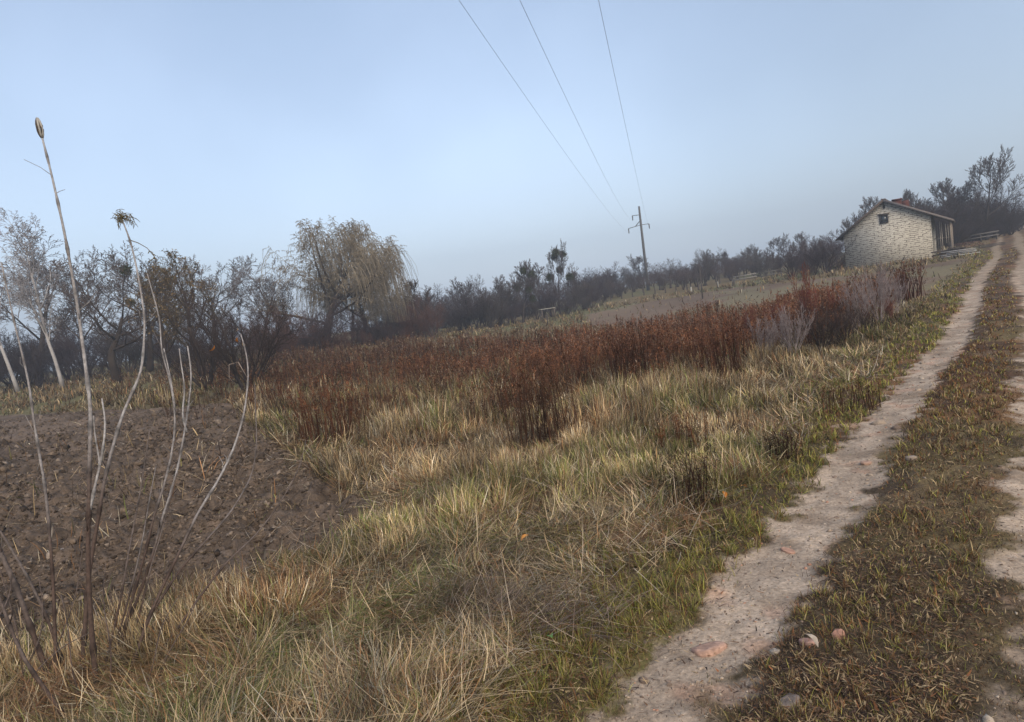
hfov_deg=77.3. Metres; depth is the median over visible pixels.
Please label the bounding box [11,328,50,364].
bare shrub
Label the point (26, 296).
birch
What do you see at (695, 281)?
bare shrub
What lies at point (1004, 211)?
dark shrub
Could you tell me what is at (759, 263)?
bare shrub
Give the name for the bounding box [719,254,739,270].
bare shrub
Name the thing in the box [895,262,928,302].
weed clump
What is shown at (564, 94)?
power line
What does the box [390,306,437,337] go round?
bare shrub
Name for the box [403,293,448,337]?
bare shrub
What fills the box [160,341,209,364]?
bare shrub
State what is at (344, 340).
bare shrub
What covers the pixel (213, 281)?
bare tree
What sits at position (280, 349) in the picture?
bare shrub
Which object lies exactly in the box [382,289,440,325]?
bare shrub
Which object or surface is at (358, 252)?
willow
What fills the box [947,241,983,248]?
plank pile
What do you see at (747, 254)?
bare shrub
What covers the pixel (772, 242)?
bare tree
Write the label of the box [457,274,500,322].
bare shrub
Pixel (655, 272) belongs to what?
fruit tree
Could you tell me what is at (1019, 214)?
bare shrub
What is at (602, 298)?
bare shrub
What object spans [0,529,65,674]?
sapling
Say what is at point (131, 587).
shoot
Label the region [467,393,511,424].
weed clump
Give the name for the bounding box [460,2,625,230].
power line
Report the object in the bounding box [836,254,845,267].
bare shrub
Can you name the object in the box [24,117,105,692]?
sapling
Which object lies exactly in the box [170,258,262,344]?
bare tree
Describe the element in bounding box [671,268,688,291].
fruit tree
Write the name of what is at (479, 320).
bare shrub
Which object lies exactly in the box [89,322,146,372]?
bare shrub
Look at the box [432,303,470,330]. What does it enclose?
bare shrub
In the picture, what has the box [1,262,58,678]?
sapling
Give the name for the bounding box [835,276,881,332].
grey shrub
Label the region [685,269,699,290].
fruit tree
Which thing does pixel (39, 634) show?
shoot
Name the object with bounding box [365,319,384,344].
bare shrub
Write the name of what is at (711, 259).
bare tree
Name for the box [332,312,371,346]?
bare shrub
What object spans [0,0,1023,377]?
sky
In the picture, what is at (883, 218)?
window
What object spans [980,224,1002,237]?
bare shrub
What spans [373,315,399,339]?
bare shrub
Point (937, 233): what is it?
dark shrub
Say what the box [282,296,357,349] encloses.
bare shrub
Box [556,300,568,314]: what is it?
bare shrub
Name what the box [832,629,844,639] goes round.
broken brick
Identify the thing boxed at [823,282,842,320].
red shrub
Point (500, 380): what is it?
weed clump
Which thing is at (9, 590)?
shoot
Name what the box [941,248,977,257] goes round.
plank pile
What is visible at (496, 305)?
bare shrub
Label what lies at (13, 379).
birch
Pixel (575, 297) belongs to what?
bare shrub
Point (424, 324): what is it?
bare shrub
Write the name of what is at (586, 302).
bare shrub
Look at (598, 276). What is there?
bare shrub
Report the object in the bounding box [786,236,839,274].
bare shrub
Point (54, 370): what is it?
bare shrub
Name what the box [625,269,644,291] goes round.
bare shrub
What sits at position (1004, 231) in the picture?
bare shrub
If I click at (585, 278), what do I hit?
bare shrub
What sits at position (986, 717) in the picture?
pebbles
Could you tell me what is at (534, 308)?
bare shrub
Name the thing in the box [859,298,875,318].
red shrub
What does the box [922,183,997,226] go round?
bare shrub
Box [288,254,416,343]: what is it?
willow
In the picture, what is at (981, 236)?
rail fence
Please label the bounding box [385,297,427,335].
bare shrub
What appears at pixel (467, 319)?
bare shrub
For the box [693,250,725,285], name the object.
bare shrub
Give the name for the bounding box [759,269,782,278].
rail fence
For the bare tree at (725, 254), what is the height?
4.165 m
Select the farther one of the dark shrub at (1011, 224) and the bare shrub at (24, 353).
the dark shrub at (1011, 224)
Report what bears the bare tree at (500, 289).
on the ground at (788, 582)
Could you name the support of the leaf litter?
on the ground at (788, 582)
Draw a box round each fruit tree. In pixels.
[606,281,619,300]
[617,279,628,298]
[626,276,638,296]
[633,275,645,294]
[644,273,657,293]
[649,265,667,289]
[653,258,680,287]
[659,271,674,292]
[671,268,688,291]
[681,266,696,290]
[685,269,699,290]
[691,263,706,289]
[697,260,718,285]
[710,262,727,287]
[712,265,722,283]
[721,258,738,285]
[739,258,751,276]
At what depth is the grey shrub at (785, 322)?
12.99 m
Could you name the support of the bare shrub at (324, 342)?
on the ground at (788, 582)
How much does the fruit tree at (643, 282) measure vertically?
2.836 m
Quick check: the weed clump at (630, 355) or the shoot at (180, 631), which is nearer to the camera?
the shoot at (180, 631)
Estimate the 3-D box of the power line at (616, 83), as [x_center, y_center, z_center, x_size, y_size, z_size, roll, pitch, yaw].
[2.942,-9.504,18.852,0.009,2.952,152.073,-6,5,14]
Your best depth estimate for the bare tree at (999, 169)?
66.05 m
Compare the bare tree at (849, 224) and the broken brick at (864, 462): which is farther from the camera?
the bare tree at (849, 224)
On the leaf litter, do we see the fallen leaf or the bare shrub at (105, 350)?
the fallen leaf
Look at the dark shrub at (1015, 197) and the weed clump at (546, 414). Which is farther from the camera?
the dark shrub at (1015, 197)
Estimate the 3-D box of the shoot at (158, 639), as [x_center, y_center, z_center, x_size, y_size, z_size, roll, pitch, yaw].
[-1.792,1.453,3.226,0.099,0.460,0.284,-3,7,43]
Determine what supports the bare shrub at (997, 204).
on the ground at (788, 582)
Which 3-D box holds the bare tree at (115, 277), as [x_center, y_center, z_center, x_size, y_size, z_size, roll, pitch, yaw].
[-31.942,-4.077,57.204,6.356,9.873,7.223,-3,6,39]
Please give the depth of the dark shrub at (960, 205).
67.14 m
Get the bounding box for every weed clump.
[248,376,298,406]
[276,372,371,448]
[352,380,418,420]
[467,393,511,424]
[472,362,537,409]
[481,346,586,450]
[550,342,604,389]
[601,316,659,388]
[644,403,722,450]
[659,439,720,516]
[679,309,756,382]
[755,423,811,462]
[812,374,881,414]
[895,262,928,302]
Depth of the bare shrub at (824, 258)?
53.95 m
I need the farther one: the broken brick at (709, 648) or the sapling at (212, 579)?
the sapling at (212, 579)
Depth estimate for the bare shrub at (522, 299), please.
90.33 m
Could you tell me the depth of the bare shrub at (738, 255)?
98.35 m
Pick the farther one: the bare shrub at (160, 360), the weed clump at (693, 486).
the bare shrub at (160, 360)
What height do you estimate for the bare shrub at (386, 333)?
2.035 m
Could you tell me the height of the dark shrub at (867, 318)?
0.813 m
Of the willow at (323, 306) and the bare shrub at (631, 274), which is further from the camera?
the bare shrub at (631, 274)
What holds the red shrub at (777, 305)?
on the ground at (788, 582)
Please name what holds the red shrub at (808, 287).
on the ground at (788, 582)
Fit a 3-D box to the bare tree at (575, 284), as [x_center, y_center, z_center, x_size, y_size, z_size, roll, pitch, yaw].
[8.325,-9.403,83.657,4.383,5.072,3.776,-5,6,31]
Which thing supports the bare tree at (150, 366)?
on the ground at (788, 582)
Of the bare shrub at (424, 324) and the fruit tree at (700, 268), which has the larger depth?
the fruit tree at (700, 268)
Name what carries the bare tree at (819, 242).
on the ground at (788, 582)
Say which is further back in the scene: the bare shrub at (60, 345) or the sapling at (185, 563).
the bare shrub at (60, 345)
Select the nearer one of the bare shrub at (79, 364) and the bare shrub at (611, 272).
the bare shrub at (79, 364)
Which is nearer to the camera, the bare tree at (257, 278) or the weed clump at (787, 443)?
the weed clump at (787, 443)
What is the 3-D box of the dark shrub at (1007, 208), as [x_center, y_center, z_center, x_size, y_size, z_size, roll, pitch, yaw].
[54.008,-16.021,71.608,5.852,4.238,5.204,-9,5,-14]
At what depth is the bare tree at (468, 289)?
70.39 m
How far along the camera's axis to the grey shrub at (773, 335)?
14.10 m
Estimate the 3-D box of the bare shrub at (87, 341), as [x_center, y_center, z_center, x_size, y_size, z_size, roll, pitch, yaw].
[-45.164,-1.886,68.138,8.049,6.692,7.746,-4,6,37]
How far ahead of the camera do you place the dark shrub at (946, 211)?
65.89 m
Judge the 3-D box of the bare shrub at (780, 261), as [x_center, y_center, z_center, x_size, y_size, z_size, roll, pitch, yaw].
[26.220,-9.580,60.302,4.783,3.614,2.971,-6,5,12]
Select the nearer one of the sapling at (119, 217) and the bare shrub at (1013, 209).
the sapling at (119, 217)
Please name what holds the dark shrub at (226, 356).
on the ground at (788, 582)
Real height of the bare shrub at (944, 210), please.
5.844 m
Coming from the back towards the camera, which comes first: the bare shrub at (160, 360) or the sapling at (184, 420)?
the bare shrub at (160, 360)
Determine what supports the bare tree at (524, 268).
on the ground at (788, 582)
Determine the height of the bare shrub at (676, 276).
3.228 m
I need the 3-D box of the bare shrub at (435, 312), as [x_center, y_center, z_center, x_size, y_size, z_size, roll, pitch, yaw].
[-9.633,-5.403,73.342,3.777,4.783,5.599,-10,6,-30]
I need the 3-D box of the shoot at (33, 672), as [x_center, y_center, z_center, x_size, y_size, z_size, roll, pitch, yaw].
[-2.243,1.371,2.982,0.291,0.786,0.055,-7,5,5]
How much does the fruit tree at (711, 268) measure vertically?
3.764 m
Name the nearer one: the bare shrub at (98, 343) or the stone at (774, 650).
the stone at (774, 650)
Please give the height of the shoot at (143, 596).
1.035 m
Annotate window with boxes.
[878,213,888,223]
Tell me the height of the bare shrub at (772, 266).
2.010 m
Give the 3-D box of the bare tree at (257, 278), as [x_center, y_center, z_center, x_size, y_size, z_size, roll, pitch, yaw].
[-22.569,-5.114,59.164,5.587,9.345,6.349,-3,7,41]
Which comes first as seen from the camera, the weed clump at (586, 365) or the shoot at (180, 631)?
the shoot at (180, 631)
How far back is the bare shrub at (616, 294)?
88.43 m
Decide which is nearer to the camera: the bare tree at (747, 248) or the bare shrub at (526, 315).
the bare shrub at (526, 315)
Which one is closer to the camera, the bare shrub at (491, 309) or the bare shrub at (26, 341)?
the bare shrub at (26, 341)
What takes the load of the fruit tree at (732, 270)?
on the ground at (788, 582)
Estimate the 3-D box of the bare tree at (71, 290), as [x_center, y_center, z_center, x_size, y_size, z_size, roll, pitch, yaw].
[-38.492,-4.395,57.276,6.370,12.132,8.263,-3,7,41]
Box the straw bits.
[0,407,355,622]
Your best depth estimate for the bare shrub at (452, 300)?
88.06 m
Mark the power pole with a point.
(644, 255)
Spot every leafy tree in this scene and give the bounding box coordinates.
[123,261,196,378]
[145,248,222,380]
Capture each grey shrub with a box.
[739,314,788,351]
[770,302,817,353]
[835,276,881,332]
[852,260,895,321]
[883,270,912,312]
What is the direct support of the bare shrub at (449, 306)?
on the ground at (788, 582)
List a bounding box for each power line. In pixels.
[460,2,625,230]
[520,1,623,210]
[598,0,647,222]
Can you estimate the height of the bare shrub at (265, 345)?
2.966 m
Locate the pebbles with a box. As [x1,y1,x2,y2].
[556,298,1023,721]
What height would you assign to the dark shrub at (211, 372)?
4.276 m
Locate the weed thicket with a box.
[81,261,915,421]
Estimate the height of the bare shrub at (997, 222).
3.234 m
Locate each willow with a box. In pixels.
[251,215,419,348]
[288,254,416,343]
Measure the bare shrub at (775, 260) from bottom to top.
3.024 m
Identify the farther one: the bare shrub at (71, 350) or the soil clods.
the bare shrub at (71, 350)
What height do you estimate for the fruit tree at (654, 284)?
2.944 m
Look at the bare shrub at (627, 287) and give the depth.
94.77 m
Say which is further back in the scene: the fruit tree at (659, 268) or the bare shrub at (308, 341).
the fruit tree at (659, 268)
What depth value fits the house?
51.78 m
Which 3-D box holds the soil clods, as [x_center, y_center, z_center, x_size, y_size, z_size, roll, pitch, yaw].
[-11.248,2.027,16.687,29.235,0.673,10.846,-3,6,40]
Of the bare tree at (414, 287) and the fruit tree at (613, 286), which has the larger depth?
the fruit tree at (613, 286)
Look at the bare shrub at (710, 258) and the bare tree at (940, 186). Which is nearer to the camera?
the bare tree at (940, 186)
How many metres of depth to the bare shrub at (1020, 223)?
70.84 m
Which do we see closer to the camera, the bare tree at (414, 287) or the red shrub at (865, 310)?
the red shrub at (865, 310)
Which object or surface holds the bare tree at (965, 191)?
on the ground at (788, 582)
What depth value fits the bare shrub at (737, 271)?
85.61 m
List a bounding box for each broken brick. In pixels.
[691,641,726,657]
[780,547,794,553]
[799,638,818,646]
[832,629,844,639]
[861,460,871,464]
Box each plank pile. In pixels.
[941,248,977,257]
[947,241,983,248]
[974,242,1004,247]
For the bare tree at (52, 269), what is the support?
on the ground at (788, 582)
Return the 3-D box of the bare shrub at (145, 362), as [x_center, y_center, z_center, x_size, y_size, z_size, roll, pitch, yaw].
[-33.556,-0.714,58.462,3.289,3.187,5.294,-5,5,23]
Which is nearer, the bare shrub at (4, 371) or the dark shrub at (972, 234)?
the bare shrub at (4, 371)
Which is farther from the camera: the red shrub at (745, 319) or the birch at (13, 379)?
the birch at (13, 379)
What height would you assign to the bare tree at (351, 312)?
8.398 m
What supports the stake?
on the ground at (788, 582)
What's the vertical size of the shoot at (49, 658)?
0.391 m
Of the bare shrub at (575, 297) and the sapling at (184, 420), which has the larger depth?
the bare shrub at (575, 297)
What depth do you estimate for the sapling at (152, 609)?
3.74 m
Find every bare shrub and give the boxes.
[0,327,45,386]
[0,331,50,385]
[0,343,29,381]
[3,337,55,386]
[9,341,52,387]
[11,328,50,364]
[22,349,69,384]
[31,336,88,377]
[35,323,80,380]
[45,322,85,375]
[46,316,131,373]
[61,345,100,377]
[63,315,146,370]
[86,323,131,370]
[88,354,108,373]
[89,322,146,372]
[124,336,169,367]
[141,320,186,357]
[154,339,180,366]
[154,349,171,364]
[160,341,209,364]
[175,327,209,354]
[194,314,244,347]
[237,304,325,361]
[237,324,300,360]
[239,305,320,356]
[263,337,290,357]
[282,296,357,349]
[288,317,327,353]
[303,320,350,349]
[329,330,362,347]
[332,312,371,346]
[347,315,376,345]
[348,302,389,329]
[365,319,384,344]
[372,324,397,341]
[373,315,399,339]
[375,314,397,339]
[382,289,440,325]
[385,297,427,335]
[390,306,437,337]
[401,322,413,339]
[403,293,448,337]
[405,312,438,336]
[417,292,444,332]
[418,283,473,328]
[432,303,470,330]
[435,288,465,315]
[438,287,463,322]
[444,305,468,329]
[454,305,476,328]
[455,289,497,328]
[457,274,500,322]
[471,293,511,326]
[472,279,530,327]
[476,285,516,317]
[486,304,513,325]
[498,301,524,323]
[510,287,531,309]
[518,308,534,319]
[523,298,545,319]
[527,279,575,316]
[535,275,569,306]
[539,303,548,317]
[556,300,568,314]
[559,298,574,313]
[561,274,599,308]
[562,283,584,311]
[577,268,610,298]
[577,291,594,310]
[579,267,610,293]
[592,269,618,297]
[594,275,616,296]
[594,288,608,304]
[595,261,625,282]
[601,274,628,296]
[609,282,624,296]
[619,265,650,288]
[621,278,630,293]
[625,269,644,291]
[649,270,673,289]
[661,263,687,286]
[662,259,682,282]
[674,270,691,289]
[688,263,713,286]
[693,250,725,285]
[694,247,726,278]
[717,258,738,280]
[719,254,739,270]
[722,254,744,278]
[727,249,748,275]
[731,244,761,275]
[741,248,772,274]
[745,261,772,276]
[760,249,785,272]
[764,238,814,275]
[766,262,777,275]
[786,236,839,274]
[789,230,857,272]
[822,235,843,259]
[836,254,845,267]
[909,197,972,241]
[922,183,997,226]
[938,214,982,246]
[973,187,1012,236]
[980,206,1016,237]
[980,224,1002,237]
[991,197,1022,233]
[994,223,1013,235]
[1010,221,1023,232]
[1015,202,1023,230]
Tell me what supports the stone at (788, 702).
on the ground at (788, 582)
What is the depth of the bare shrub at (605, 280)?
88.94 m
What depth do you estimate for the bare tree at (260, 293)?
57.48 m
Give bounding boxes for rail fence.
[733,273,756,284]
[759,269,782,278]
[963,230,998,243]
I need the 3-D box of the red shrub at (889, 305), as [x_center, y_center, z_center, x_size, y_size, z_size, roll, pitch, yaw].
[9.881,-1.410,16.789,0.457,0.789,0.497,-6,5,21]
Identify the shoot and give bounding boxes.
[0,569,11,614]
[0,570,25,696]
[0,597,68,721]
[8,576,46,697]
[11,621,95,711]
[43,550,81,682]
[49,595,82,709]
[98,563,111,694]
[103,428,149,673]
[109,465,156,670]
[125,473,176,653]
[141,595,178,699]
[157,576,205,679]
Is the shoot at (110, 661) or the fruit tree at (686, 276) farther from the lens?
the fruit tree at (686, 276)
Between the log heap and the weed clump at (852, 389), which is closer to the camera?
the weed clump at (852, 389)
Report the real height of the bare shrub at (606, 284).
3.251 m
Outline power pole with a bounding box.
[628,206,649,290]
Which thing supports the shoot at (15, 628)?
on the ground at (788, 582)
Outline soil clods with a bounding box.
[0,403,372,662]
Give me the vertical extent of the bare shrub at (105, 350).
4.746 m
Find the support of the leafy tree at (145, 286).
on the ground at (788, 582)
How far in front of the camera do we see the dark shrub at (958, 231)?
61.25 m
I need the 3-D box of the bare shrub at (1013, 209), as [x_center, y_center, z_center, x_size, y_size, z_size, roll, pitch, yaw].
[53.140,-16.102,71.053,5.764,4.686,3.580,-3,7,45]
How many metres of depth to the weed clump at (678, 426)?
6.84 m
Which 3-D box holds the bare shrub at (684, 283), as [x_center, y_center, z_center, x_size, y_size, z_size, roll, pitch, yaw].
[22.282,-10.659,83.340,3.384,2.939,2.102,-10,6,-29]
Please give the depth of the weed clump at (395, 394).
14.30 m
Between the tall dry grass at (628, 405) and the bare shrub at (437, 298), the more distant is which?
the bare shrub at (437, 298)
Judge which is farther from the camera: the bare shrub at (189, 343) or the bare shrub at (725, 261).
the bare shrub at (725, 261)
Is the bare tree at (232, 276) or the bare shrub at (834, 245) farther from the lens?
the bare shrub at (834, 245)
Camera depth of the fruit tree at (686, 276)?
78.67 m
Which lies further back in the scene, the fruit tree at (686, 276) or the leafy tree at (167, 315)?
the fruit tree at (686, 276)
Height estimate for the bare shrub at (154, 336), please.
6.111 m
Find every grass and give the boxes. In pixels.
[0,241,989,434]
[0,291,951,586]
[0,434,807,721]
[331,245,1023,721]
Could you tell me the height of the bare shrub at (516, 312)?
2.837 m
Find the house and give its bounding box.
[835,198,954,268]
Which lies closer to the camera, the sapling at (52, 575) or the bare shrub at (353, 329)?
the sapling at (52, 575)
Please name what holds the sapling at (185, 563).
on the ground at (788, 582)
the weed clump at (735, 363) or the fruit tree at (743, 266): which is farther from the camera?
the fruit tree at (743, 266)
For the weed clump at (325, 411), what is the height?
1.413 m
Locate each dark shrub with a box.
[124,303,234,388]
[182,287,305,395]
[795,296,854,348]
[818,302,862,342]
[851,302,890,330]
[909,197,993,248]
[918,186,993,244]
[931,202,963,226]
[935,220,965,247]
[936,207,1002,247]
[941,196,1017,242]
[960,223,988,243]
[984,185,1023,233]
[986,201,1021,224]
[995,212,1023,234]
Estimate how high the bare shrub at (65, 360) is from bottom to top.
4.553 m
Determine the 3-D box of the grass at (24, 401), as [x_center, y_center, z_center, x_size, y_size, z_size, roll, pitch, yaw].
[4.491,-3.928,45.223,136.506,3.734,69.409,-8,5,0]
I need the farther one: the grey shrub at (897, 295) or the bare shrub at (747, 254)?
the bare shrub at (747, 254)
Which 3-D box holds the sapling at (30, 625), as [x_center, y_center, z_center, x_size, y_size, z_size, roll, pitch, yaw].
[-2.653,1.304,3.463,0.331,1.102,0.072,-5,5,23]
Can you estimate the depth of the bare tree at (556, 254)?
77.55 m
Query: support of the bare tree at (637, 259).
on the ground at (788, 582)
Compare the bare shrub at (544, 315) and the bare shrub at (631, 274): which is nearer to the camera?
the bare shrub at (544, 315)
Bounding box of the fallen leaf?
[807,634,817,646]
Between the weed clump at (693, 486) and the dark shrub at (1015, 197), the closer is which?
the weed clump at (693, 486)
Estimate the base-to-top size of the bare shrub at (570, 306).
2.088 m
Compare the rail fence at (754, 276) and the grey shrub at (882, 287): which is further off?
the rail fence at (754, 276)
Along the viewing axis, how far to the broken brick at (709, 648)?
2.87 m
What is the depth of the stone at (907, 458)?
5.04 m
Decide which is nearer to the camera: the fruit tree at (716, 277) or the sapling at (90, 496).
the sapling at (90, 496)
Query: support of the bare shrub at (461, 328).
on the ground at (788, 582)
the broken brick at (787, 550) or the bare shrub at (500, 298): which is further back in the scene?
the bare shrub at (500, 298)
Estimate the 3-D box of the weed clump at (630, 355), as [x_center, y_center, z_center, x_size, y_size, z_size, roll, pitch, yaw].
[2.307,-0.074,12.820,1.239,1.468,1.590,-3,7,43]
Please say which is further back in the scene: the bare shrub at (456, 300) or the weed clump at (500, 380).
the bare shrub at (456, 300)
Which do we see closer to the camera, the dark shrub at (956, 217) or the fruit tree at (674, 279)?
the dark shrub at (956, 217)
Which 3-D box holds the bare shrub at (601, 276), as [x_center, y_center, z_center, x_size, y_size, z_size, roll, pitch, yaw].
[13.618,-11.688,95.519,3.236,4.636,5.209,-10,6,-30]
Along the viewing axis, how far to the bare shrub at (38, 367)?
48.80 m
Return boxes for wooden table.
[539,307,555,321]
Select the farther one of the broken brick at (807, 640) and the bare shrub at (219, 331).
the bare shrub at (219, 331)
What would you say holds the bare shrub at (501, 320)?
on the ground at (788, 582)
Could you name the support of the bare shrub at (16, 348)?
on the ground at (788, 582)
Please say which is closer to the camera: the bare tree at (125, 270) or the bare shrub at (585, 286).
the bare tree at (125, 270)
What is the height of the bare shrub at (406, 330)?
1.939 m
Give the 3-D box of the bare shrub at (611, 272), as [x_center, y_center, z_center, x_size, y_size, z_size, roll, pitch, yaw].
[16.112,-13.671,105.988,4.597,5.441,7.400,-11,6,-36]
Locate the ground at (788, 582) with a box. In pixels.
[0,226,1023,721]
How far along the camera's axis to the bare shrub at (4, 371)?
48.55 m
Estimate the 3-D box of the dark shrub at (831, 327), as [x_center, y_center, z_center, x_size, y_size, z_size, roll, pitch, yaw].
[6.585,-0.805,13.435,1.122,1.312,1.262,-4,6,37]
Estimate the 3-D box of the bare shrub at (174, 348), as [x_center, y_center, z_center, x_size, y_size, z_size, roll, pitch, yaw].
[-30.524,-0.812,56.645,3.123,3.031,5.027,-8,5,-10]
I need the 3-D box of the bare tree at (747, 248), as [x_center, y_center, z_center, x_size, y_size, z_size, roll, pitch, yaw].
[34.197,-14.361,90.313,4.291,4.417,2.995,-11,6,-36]
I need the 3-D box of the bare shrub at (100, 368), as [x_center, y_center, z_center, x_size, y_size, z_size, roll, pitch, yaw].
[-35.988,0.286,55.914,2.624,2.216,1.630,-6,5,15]
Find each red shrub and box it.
[735,302,758,339]
[761,290,791,339]
[789,262,819,343]
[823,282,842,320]
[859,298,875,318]
[878,295,895,319]
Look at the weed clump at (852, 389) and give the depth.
7.27 m
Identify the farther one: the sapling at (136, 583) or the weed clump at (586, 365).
the weed clump at (586, 365)
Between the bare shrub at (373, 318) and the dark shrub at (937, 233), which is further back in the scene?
the bare shrub at (373, 318)
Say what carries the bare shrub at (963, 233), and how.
on the ground at (788, 582)
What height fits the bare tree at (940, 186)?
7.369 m
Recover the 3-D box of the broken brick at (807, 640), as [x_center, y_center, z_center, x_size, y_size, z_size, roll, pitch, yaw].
[1.267,1.202,2.731,0.074,0.028,0.053,4,0,-12]
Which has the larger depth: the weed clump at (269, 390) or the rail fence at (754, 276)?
the rail fence at (754, 276)
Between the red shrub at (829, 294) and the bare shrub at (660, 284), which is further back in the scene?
the bare shrub at (660, 284)
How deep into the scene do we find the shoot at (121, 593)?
3.62 m
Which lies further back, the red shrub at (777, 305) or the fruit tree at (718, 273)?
the fruit tree at (718, 273)
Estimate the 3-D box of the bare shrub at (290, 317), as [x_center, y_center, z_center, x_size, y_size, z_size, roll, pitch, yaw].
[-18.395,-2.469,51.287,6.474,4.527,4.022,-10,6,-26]
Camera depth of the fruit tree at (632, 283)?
82.92 m
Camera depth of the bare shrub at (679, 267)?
107.89 m
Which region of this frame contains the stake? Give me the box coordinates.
[699,270,702,298]
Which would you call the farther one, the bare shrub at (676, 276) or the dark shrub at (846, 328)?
the bare shrub at (676, 276)
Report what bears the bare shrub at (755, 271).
on the ground at (788, 582)
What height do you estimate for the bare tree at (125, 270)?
9.591 m
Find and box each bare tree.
[0,223,85,382]
[24,245,132,376]
[43,240,208,383]
[55,244,219,372]
[109,259,189,362]
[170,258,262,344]
[174,254,241,360]
[228,258,295,327]
[230,254,295,351]
[315,267,377,340]
[386,279,442,335]
[445,277,488,327]
[478,275,518,324]
[509,258,543,322]
[513,262,554,313]
[540,240,577,312]
[565,270,587,305]
[619,254,653,287]
[689,249,720,279]
[719,252,733,267]
[740,246,766,273]
[760,233,798,271]
[787,233,807,255]
[810,235,835,263]
[830,212,859,244]
[852,196,880,221]
[902,189,922,206]
[912,178,969,219]
[939,176,973,210]
[953,146,1023,239]
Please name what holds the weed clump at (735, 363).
on the ground at (788, 582)
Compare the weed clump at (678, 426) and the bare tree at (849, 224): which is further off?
the bare tree at (849, 224)
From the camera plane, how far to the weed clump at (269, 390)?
18.93 m
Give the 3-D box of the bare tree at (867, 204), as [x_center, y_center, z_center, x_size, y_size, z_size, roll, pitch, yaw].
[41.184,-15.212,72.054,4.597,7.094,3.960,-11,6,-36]
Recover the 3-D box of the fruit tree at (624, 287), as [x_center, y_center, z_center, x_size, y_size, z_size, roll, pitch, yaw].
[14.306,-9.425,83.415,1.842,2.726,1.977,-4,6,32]
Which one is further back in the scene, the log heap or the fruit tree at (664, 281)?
the fruit tree at (664, 281)
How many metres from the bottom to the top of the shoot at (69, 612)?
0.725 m
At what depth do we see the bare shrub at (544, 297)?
73.49 m
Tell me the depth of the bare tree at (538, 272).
81.28 m
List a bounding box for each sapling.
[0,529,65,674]
[0,534,52,686]
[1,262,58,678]
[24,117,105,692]
[79,209,157,676]
[109,346,191,658]
[114,273,175,668]
[130,328,248,671]
[134,384,256,644]
[157,441,305,655]
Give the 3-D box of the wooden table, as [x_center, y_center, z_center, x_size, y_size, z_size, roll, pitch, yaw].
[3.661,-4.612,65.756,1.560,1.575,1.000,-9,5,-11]
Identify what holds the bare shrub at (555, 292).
on the ground at (788, 582)
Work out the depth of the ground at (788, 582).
4.97 m
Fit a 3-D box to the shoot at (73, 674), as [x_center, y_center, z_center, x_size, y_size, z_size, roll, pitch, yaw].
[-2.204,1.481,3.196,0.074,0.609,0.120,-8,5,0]
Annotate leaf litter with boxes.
[4,294,1023,721]
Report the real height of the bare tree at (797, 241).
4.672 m
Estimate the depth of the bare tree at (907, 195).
73.48 m
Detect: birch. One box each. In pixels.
[0,208,65,387]
[0,262,24,391]
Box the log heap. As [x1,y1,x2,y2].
[931,246,969,256]
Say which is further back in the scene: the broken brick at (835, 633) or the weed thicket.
the weed thicket
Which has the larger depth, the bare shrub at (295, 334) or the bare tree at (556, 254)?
the bare tree at (556, 254)
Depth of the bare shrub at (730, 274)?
84.48 m
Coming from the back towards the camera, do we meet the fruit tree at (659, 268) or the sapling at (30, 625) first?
the fruit tree at (659, 268)
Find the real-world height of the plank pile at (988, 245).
0.233 m
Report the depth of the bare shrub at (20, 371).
51.05 m
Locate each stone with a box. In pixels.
[770,648,779,654]
[779,693,799,711]
[905,455,917,460]
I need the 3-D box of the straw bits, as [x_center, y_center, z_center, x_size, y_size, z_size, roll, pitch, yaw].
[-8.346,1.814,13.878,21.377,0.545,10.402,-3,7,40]
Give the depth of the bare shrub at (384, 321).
65.32 m
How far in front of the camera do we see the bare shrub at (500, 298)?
89.85 m
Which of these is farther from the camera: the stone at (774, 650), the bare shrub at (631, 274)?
the bare shrub at (631, 274)

